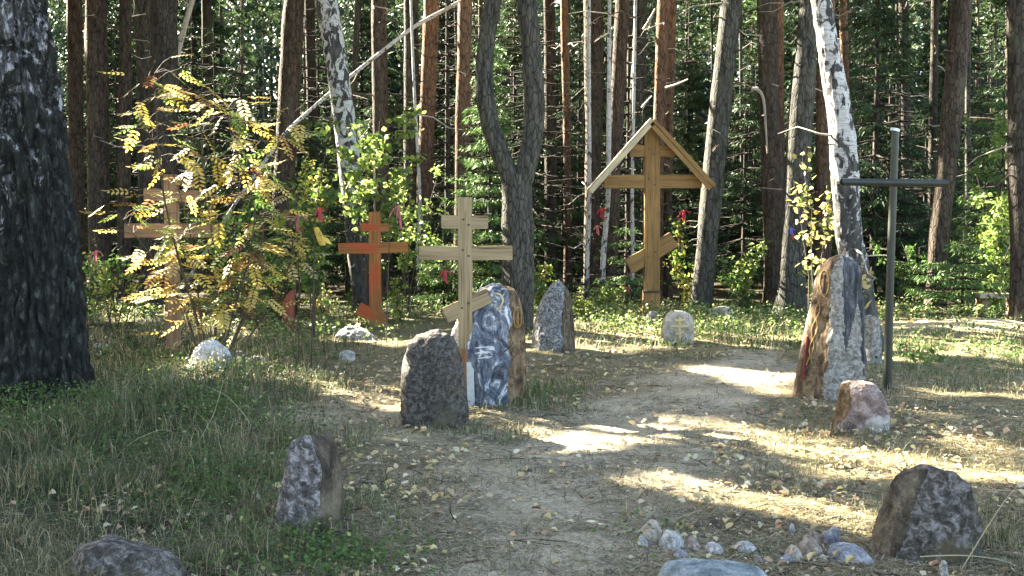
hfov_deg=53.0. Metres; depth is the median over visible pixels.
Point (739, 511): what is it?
stone
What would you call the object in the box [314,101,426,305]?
sapling
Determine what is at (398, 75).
spruce tree
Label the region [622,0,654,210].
pine tree
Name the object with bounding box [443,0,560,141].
pine tree
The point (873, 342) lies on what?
pale slab
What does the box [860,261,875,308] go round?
sapling
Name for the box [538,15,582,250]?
pine tree
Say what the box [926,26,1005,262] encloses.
spruce tree
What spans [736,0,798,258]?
pine tree
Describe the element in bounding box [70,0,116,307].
pine tree
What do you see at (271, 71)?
wood
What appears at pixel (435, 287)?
bush
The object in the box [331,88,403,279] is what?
spruce tree
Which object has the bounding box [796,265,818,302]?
bush
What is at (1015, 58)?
pine tree
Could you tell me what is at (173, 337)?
brown cross
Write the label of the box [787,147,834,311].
sapling
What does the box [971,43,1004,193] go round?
spruce tree
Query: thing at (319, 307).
bush
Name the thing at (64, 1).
sky
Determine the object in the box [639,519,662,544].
stone
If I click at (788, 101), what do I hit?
spruce tree
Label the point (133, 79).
spruce tree
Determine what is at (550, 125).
pine tree
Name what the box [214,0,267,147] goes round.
pine tree
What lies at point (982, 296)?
bench
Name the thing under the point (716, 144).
pine tree
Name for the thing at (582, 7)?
pine tree
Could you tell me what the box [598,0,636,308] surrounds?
birch sapling
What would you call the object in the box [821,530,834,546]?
stone
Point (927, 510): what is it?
boulder
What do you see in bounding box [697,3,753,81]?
pine tree
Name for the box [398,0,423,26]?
pine tree
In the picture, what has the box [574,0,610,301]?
birch sapling
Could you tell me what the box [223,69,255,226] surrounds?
spruce tree
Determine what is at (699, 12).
pine tree
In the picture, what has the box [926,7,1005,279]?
spruce tree
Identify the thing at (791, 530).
stone
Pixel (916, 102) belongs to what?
spruce tree
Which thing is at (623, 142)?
spruce tree
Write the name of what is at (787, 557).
stone
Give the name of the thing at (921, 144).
spruce tree
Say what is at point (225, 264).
bush
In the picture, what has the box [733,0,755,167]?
pine tree
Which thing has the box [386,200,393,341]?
bare stem
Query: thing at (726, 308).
round stone
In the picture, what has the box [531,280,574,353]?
pointed slab
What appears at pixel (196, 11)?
spruce tree
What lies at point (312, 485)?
boulder
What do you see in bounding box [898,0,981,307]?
pine tree
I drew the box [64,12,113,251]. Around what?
spruce tree
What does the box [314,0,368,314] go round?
birch tree
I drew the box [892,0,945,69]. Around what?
pine tree
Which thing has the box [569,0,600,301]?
birch sapling
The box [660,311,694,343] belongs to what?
cross stone
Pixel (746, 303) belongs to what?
bush
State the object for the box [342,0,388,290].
pine tree
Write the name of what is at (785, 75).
spruce tree
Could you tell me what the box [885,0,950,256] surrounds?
pine tree
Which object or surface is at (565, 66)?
pine tree
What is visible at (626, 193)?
spruce tree
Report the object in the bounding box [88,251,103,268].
ribbon
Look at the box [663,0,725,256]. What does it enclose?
spruce tree
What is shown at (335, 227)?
spruce tree
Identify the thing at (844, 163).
birch tree
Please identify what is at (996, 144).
young tree
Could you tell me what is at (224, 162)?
spruce tree
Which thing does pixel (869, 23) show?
spruce tree
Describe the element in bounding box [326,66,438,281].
spruce tree
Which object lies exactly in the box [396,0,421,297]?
tree trunk
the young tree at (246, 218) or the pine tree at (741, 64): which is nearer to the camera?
the young tree at (246, 218)
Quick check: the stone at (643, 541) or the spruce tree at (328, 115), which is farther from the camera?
the spruce tree at (328, 115)
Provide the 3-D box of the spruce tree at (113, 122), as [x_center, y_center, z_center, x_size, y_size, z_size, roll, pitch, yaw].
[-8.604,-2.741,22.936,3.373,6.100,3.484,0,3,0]
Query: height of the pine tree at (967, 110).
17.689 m
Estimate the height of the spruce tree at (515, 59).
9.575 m
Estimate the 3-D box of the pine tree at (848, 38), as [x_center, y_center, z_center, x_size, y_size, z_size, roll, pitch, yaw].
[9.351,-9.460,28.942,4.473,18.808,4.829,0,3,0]
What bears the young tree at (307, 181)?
on the ground at (678, 392)
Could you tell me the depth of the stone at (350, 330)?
14.65 m
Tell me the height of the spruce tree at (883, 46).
6.733 m
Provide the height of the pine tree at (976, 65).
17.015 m
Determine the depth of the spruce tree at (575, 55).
62.45 m
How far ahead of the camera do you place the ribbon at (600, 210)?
18.84 m
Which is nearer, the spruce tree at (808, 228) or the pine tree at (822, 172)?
the pine tree at (822, 172)
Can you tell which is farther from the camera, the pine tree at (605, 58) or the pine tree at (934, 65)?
the pine tree at (605, 58)
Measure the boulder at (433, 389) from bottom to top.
0.939 m
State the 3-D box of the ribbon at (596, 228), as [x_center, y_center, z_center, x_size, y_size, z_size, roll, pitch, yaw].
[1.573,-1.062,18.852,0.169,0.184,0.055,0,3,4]
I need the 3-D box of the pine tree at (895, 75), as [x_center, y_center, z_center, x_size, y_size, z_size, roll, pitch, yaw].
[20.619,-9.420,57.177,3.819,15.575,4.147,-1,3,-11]
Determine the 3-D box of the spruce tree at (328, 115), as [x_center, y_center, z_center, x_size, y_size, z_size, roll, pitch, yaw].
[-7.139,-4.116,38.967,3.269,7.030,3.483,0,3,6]
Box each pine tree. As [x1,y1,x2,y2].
[0,0,97,406]
[48,0,65,28]
[52,0,84,102]
[66,0,143,297]
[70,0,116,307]
[79,0,149,307]
[100,0,185,313]
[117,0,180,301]
[178,0,281,219]
[185,0,262,216]
[190,0,239,287]
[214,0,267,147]
[224,0,283,228]
[253,0,318,252]
[264,0,315,297]
[300,0,341,287]
[304,0,346,232]
[332,0,398,302]
[338,0,363,97]
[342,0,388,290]
[368,1,419,82]
[387,0,450,167]
[389,0,452,300]
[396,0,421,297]
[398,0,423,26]
[398,4,423,92]
[424,0,511,301]
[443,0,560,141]
[454,0,456,81]
[472,0,483,212]
[472,0,560,184]
[509,0,575,101]
[509,15,512,114]
[513,0,582,287]
[516,0,560,77]
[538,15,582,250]
[539,0,583,240]
[544,0,606,298]
[550,0,583,289]
[555,0,647,171]
[569,0,655,299]
[570,0,690,273]
[581,1,613,102]
[600,0,606,203]
[611,0,681,297]
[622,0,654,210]
[627,0,681,304]
[647,0,704,297]
[647,0,753,258]
[676,0,790,267]
[679,0,769,312]
[691,11,757,61]
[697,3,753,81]
[700,1,746,162]
[704,0,758,160]
[728,0,783,310]
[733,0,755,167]
[733,0,784,166]
[733,17,784,211]
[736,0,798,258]
[738,14,757,245]
[744,0,791,205]
[746,0,866,316]
[783,0,793,13]
[789,0,866,295]
[832,0,865,203]
[835,0,850,88]
[849,5,917,111]
[879,0,931,290]
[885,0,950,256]
[886,6,929,111]
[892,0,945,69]
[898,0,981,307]
[917,0,973,236]
[939,1,1003,224]
[944,30,992,281]
[946,0,1005,241]
[964,0,1023,321]
[971,0,982,226]
[971,0,1005,145]
[986,0,1005,60]
[1000,0,1009,283]
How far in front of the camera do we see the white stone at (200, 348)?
11.01 m
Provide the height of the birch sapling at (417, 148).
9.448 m
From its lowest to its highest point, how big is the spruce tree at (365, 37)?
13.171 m
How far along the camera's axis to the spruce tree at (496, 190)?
18.71 m
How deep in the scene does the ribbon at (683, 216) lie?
19.14 m
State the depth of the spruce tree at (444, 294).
19.54 m
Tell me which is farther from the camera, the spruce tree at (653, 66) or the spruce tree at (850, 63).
the spruce tree at (653, 66)
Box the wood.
[47,0,1005,234]
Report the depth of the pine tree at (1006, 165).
23.23 m
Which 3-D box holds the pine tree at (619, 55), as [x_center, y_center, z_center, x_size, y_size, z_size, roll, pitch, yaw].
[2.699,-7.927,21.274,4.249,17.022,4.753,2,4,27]
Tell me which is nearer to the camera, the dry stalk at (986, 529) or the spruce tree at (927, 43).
the dry stalk at (986, 529)
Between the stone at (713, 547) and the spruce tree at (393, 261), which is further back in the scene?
the spruce tree at (393, 261)
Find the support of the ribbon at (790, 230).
attached to the pine tree at (789, 289)
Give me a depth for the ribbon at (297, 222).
11.96 m
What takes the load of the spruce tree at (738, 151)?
on the ground at (678, 392)
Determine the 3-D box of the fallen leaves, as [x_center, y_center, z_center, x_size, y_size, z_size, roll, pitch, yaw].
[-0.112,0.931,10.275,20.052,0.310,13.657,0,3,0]
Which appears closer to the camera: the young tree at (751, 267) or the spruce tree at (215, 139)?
the young tree at (751, 267)
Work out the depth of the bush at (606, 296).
18.60 m
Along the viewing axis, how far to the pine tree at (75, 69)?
20.71 m
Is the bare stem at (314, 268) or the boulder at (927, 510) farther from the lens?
the bare stem at (314, 268)
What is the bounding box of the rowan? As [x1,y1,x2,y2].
[81,54,340,351]
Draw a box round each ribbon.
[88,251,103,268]
[290,215,307,235]
[313,227,331,244]
[314,208,325,221]
[389,205,407,228]
[439,270,451,283]
[593,225,601,234]
[596,208,607,219]
[678,210,690,223]
[787,228,795,234]
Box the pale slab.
[864,315,881,363]
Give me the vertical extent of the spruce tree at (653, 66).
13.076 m
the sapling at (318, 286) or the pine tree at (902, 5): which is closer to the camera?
the sapling at (318, 286)
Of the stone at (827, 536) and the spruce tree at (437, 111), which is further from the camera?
the spruce tree at (437, 111)
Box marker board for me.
[282,289,294,330]
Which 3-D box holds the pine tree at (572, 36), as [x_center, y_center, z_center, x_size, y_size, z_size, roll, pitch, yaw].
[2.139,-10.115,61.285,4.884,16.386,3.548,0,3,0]
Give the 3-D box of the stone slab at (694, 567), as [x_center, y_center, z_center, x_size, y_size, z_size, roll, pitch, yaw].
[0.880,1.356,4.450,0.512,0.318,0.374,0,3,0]
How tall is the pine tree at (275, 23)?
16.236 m
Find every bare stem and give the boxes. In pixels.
[293,187,299,364]
[310,147,326,368]
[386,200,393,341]
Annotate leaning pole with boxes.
[178,0,194,62]
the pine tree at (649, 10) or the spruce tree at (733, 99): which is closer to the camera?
the pine tree at (649, 10)
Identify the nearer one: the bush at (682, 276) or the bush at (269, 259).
the bush at (269, 259)
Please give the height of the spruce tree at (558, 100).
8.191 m
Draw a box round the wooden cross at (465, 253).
[419,197,512,405]
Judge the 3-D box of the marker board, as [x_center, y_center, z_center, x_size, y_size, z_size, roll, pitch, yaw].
[-3.528,0.344,16.184,0.189,0.652,0.070,0,3,0]
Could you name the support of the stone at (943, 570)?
on the ground at (678, 392)
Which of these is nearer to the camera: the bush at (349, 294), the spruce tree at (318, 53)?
the bush at (349, 294)
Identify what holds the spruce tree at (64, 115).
on the ground at (678, 392)
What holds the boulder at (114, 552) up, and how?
on the ground at (678, 392)
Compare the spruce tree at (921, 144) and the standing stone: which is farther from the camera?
the spruce tree at (921, 144)
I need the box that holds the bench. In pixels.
[972,292,1008,316]
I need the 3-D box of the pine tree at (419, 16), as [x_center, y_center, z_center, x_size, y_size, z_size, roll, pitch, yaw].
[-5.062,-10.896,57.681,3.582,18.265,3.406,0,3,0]
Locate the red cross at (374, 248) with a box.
[338,212,407,327]
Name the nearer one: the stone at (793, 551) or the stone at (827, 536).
the stone at (793, 551)
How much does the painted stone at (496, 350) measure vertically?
1.250 m
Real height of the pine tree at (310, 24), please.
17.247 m
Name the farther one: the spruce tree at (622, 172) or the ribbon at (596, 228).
the spruce tree at (622, 172)
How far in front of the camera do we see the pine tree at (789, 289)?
18.23 m
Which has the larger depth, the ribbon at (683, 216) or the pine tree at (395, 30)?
the pine tree at (395, 30)
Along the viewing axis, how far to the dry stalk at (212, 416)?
7.00 m
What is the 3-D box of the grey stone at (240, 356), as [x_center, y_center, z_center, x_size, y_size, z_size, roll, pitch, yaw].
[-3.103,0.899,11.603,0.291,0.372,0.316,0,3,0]
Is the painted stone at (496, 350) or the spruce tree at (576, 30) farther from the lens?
the spruce tree at (576, 30)
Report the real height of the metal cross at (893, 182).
2.628 m
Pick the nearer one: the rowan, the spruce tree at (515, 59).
the rowan
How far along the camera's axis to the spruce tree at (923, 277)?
19.25 m
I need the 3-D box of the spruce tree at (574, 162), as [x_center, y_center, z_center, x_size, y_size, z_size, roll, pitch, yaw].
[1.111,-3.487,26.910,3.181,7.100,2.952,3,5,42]
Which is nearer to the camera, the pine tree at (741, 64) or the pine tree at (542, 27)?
the pine tree at (741, 64)
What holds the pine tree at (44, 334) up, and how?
on the ground at (678, 392)
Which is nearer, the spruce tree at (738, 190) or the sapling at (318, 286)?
the sapling at (318, 286)
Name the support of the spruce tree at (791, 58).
on the ground at (678, 392)
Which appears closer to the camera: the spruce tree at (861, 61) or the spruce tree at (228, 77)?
the spruce tree at (228, 77)
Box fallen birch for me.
[180,1,457,291]
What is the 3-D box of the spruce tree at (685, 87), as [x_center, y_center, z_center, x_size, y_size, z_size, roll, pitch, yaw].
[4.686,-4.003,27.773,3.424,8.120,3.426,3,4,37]
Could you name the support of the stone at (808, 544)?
on the ground at (678, 392)
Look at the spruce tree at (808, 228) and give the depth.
25.48 m
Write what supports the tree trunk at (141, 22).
on the ground at (678, 392)
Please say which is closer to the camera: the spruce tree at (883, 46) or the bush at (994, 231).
the bush at (994, 231)
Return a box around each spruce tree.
[57,0,139,272]
[63,112,116,275]
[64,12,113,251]
[84,0,179,258]
[84,42,204,293]
[131,0,264,270]
[177,13,239,289]
[177,18,273,296]
[177,39,331,294]
[213,116,235,252]
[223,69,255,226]
[236,8,365,291]
[245,110,275,255]
[259,13,373,285]
[263,65,279,219]
[269,8,338,253]
[308,92,344,267]
[321,0,402,267]
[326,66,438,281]
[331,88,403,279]
[344,0,403,264]
[356,0,403,178]
[368,0,512,293]
[389,0,501,269]
[389,36,496,293]
[390,5,540,273]
[390,51,403,153]
[400,233,457,313]
[403,48,454,223]
[431,0,515,283]
[431,27,547,293]
[434,0,537,225]
[473,7,599,293]
[478,0,583,270]
[508,82,544,211]
[535,44,601,263]
[535,45,623,281]
[536,0,624,281]
[557,6,696,298]
[559,34,583,154]
[560,1,624,246]
[560,33,606,247]
[581,223,676,310]
[599,68,663,255]
[599,85,640,268]
[606,2,683,238]
[624,0,741,285]
[646,19,690,236]
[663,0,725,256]
[663,62,760,283]
[663,111,698,222]
[684,76,806,288]
[686,79,763,288]
[689,65,759,256]
[689,102,760,265]
[728,0,869,260]
[731,114,836,281]
[739,66,760,233]
[748,34,862,285]
[751,63,788,181]
[758,3,797,173]
[785,0,883,257]
[806,0,960,299]
[809,4,927,274]
[831,27,954,293]
[831,32,978,294]
[851,0,914,235]
[877,103,981,286]
[879,0,1004,266]
[899,241,972,311]
[901,63,950,255]
[901,74,954,251]
[914,235,1008,318]
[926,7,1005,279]
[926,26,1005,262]
[947,86,1009,308]
[955,60,989,206]
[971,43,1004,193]
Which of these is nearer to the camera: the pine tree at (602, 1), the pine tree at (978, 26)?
the pine tree at (602, 1)
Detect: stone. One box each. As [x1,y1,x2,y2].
[188,339,231,370]
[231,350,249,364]
[336,325,379,340]
[339,350,354,360]
[451,283,526,406]
[637,535,647,546]
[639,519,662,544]
[646,311,659,322]
[659,529,683,551]
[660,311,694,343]
[673,549,689,558]
[684,536,700,551]
[704,542,722,553]
[710,306,734,319]
[732,541,757,552]
[735,509,741,518]
[754,554,762,561]
[777,554,793,563]
[785,544,802,561]
[788,523,794,534]
[792,254,866,400]
[798,535,822,558]
[808,530,819,543]
[818,554,827,562]
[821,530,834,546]
[827,542,873,564]
[829,526,840,542]
[830,380,889,433]
[938,560,948,575]
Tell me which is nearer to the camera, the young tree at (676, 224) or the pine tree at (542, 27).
the young tree at (676, 224)
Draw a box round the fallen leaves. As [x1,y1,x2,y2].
[0,317,1023,575]
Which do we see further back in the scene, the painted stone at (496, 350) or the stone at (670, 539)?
the painted stone at (496, 350)
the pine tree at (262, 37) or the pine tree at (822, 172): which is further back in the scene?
the pine tree at (262, 37)
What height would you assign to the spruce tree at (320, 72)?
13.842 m
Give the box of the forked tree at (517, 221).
[475,0,544,333]
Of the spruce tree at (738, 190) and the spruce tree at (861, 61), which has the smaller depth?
the spruce tree at (738, 190)
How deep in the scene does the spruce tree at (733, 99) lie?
47.01 m
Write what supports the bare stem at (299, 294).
on the ground at (678, 392)
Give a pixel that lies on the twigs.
(700, 535)
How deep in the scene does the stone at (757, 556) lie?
4.89 m
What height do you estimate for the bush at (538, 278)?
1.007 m
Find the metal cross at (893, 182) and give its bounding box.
[840,128,948,389]
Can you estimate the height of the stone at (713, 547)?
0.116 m
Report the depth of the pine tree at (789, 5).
34.77 m
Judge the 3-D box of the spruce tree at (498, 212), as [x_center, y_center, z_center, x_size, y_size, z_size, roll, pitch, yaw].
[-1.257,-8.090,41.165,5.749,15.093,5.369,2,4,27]
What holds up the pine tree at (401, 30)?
on the ground at (678, 392)
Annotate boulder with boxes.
[68,534,190,575]
[273,433,345,535]
[400,329,468,428]
[868,464,982,565]
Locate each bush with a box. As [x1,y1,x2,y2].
[82,238,161,336]
[82,246,136,322]
[180,233,272,306]
[252,231,323,314]
[303,283,335,319]
[336,239,386,307]
[386,277,408,319]
[412,242,453,302]
[472,210,496,293]
[534,260,556,307]
[572,295,596,316]
[579,281,627,311]
[663,251,717,305]
[716,261,760,311]
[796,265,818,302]
[867,239,953,304]
[966,177,1009,311]
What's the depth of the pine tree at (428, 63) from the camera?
22.18 m
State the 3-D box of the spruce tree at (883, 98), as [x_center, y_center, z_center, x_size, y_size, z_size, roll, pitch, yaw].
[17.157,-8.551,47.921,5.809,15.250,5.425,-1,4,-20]
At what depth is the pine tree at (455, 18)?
28.65 m
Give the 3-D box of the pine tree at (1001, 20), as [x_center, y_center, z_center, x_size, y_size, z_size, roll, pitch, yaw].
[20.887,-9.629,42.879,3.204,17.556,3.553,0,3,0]
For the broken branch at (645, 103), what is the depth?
20.50 m
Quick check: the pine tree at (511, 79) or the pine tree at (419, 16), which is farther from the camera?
the pine tree at (419, 16)
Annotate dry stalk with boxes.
[114,429,171,458]
[194,382,222,446]
[208,387,255,436]
[920,555,1022,567]
[961,479,1023,568]
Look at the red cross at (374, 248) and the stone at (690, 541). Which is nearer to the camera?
the stone at (690, 541)
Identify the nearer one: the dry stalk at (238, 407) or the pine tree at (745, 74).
the dry stalk at (238, 407)
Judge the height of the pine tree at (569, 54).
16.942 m
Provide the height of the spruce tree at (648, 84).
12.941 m
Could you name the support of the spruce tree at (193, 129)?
on the ground at (678, 392)
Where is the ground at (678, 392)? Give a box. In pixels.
[0,252,1023,575]
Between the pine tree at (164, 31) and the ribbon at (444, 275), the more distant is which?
the pine tree at (164, 31)
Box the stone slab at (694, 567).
[657,558,766,575]
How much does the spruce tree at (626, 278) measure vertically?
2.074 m
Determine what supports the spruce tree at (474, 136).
on the ground at (678, 392)
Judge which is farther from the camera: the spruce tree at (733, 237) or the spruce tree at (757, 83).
the spruce tree at (757, 83)
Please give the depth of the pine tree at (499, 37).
36.64 m
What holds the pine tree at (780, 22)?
on the ground at (678, 392)
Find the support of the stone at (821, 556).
on the ground at (678, 392)
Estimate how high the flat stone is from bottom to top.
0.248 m
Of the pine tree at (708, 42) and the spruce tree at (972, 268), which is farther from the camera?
the pine tree at (708, 42)
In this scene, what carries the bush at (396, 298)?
on the ground at (678, 392)
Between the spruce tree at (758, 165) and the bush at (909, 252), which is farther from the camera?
the spruce tree at (758, 165)
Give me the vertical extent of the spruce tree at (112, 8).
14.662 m
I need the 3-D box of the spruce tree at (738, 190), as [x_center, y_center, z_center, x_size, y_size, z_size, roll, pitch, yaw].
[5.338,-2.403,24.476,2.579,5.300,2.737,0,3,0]
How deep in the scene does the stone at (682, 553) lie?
4.96 m
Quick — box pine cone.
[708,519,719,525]
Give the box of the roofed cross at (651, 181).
[587,118,715,314]
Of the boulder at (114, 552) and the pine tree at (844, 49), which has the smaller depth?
the boulder at (114, 552)
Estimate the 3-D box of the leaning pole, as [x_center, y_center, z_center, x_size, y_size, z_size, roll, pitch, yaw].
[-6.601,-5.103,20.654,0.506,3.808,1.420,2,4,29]
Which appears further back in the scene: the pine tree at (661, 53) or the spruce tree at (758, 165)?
the spruce tree at (758, 165)
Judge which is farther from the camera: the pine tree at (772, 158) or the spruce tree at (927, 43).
the spruce tree at (927, 43)
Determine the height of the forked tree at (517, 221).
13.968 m
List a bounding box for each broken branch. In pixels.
[641,96,651,108]
[642,8,655,30]
[665,79,687,89]
[752,87,767,152]
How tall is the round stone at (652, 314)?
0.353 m
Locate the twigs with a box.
[0,340,1023,575]
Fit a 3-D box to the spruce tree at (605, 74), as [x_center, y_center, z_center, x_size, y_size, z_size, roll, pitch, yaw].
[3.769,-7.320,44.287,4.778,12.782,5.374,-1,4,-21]
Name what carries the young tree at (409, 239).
on the ground at (678, 392)
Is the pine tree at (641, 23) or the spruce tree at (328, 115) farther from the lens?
the spruce tree at (328, 115)
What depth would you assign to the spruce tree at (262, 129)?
57.71 m
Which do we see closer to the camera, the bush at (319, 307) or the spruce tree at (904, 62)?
the bush at (319, 307)
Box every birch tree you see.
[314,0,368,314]
[778,0,895,352]
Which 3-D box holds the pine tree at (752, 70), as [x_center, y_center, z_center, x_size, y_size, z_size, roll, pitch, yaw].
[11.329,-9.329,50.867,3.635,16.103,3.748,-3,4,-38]
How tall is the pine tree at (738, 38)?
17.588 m
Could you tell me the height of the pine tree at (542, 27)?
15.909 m
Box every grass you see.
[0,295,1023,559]
[0,299,1023,575]
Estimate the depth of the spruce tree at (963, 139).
49.37 m
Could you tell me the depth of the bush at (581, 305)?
17.64 m
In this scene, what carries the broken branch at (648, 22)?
attached to the pine tree at (619, 55)
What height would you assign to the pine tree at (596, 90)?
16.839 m
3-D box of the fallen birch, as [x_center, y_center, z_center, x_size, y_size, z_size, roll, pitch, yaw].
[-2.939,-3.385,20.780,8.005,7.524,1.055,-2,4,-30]
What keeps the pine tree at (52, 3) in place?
on the ground at (678, 392)
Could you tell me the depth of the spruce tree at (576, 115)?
42.22 m
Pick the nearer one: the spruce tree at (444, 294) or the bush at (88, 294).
the bush at (88, 294)
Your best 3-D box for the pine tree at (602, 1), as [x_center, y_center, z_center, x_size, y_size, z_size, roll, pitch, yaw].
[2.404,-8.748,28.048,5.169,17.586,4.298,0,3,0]
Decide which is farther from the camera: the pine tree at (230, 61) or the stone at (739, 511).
the pine tree at (230, 61)
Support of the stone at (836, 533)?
on the ground at (678, 392)
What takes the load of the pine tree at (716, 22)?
on the ground at (678, 392)
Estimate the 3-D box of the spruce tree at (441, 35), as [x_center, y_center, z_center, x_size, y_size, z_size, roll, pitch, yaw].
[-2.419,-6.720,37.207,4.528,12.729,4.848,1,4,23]
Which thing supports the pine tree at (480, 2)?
on the ground at (678, 392)
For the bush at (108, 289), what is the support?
on the ground at (678, 392)
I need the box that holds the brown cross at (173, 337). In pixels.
[124,174,220,355]
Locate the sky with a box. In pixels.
[50,1,989,151]
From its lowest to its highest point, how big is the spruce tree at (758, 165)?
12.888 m
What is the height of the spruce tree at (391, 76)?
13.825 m
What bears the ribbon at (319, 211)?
attached to the bare stem at (314, 268)
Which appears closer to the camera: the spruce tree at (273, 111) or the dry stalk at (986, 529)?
the dry stalk at (986, 529)
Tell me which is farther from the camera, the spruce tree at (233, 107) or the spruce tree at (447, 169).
the spruce tree at (233, 107)
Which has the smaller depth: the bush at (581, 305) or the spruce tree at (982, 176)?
the bush at (581, 305)
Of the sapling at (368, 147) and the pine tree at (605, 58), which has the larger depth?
the pine tree at (605, 58)
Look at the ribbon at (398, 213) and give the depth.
15.15 m
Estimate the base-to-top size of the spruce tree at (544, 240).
8.218 m
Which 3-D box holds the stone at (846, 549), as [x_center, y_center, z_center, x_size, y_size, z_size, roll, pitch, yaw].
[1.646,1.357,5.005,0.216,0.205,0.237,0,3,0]
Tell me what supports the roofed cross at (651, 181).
on the ground at (678, 392)
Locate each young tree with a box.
[214,187,295,326]
[282,155,337,318]
[383,164,449,314]
[665,216,694,306]
[716,237,771,313]
[961,107,1009,310]
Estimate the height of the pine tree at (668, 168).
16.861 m
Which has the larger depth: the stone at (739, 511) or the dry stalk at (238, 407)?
the dry stalk at (238, 407)
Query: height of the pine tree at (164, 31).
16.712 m
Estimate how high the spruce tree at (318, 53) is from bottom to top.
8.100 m
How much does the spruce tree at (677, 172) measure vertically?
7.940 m
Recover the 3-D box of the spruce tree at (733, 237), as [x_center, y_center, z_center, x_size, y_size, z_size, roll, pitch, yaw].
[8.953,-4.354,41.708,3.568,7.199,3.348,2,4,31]
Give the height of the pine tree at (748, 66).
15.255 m
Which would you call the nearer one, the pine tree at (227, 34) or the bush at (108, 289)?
the bush at (108, 289)
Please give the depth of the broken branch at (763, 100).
19.42 m
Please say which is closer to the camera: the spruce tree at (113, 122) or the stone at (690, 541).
the stone at (690, 541)
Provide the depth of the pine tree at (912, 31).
49.98 m
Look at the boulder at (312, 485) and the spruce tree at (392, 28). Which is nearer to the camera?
the boulder at (312, 485)
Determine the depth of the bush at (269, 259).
18.53 m
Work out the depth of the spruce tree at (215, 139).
23.77 m
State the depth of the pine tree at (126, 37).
19.58 m
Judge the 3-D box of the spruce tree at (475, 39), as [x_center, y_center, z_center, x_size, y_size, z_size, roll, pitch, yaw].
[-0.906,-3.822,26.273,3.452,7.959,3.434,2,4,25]
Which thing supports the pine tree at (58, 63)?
on the ground at (678, 392)
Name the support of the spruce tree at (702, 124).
on the ground at (678, 392)
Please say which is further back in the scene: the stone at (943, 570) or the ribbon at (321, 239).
the ribbon at (321, 239)
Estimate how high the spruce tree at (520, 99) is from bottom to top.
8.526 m
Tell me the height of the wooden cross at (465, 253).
1.942 m
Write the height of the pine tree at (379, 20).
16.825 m
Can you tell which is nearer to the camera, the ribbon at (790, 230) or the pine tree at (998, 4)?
the ribbon at (790, 230)
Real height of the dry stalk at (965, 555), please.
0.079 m
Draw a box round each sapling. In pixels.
[283,177,339,337]
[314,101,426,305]
[410,0,461,305]
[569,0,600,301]
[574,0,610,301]
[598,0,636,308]
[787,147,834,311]
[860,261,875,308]
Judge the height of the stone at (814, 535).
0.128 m
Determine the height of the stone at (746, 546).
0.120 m
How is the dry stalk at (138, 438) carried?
on the ground at (678, 392)
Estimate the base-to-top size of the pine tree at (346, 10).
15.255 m
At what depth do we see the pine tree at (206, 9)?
26.59 m
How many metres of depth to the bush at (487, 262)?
18.86 m
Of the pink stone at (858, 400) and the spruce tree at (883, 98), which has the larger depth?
the spruce tree at (883, 98)
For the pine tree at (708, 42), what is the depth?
43.97 m
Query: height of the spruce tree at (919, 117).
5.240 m
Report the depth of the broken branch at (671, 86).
20.33 m
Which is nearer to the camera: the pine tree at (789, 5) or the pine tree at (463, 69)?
the pine tree at (463, 69)
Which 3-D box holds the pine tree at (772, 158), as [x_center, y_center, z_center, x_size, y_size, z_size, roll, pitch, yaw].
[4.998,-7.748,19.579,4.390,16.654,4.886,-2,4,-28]
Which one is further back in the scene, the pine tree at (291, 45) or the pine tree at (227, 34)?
the pine tree at (227, 34)
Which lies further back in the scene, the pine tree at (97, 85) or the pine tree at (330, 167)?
the pine tree at (330, 167)

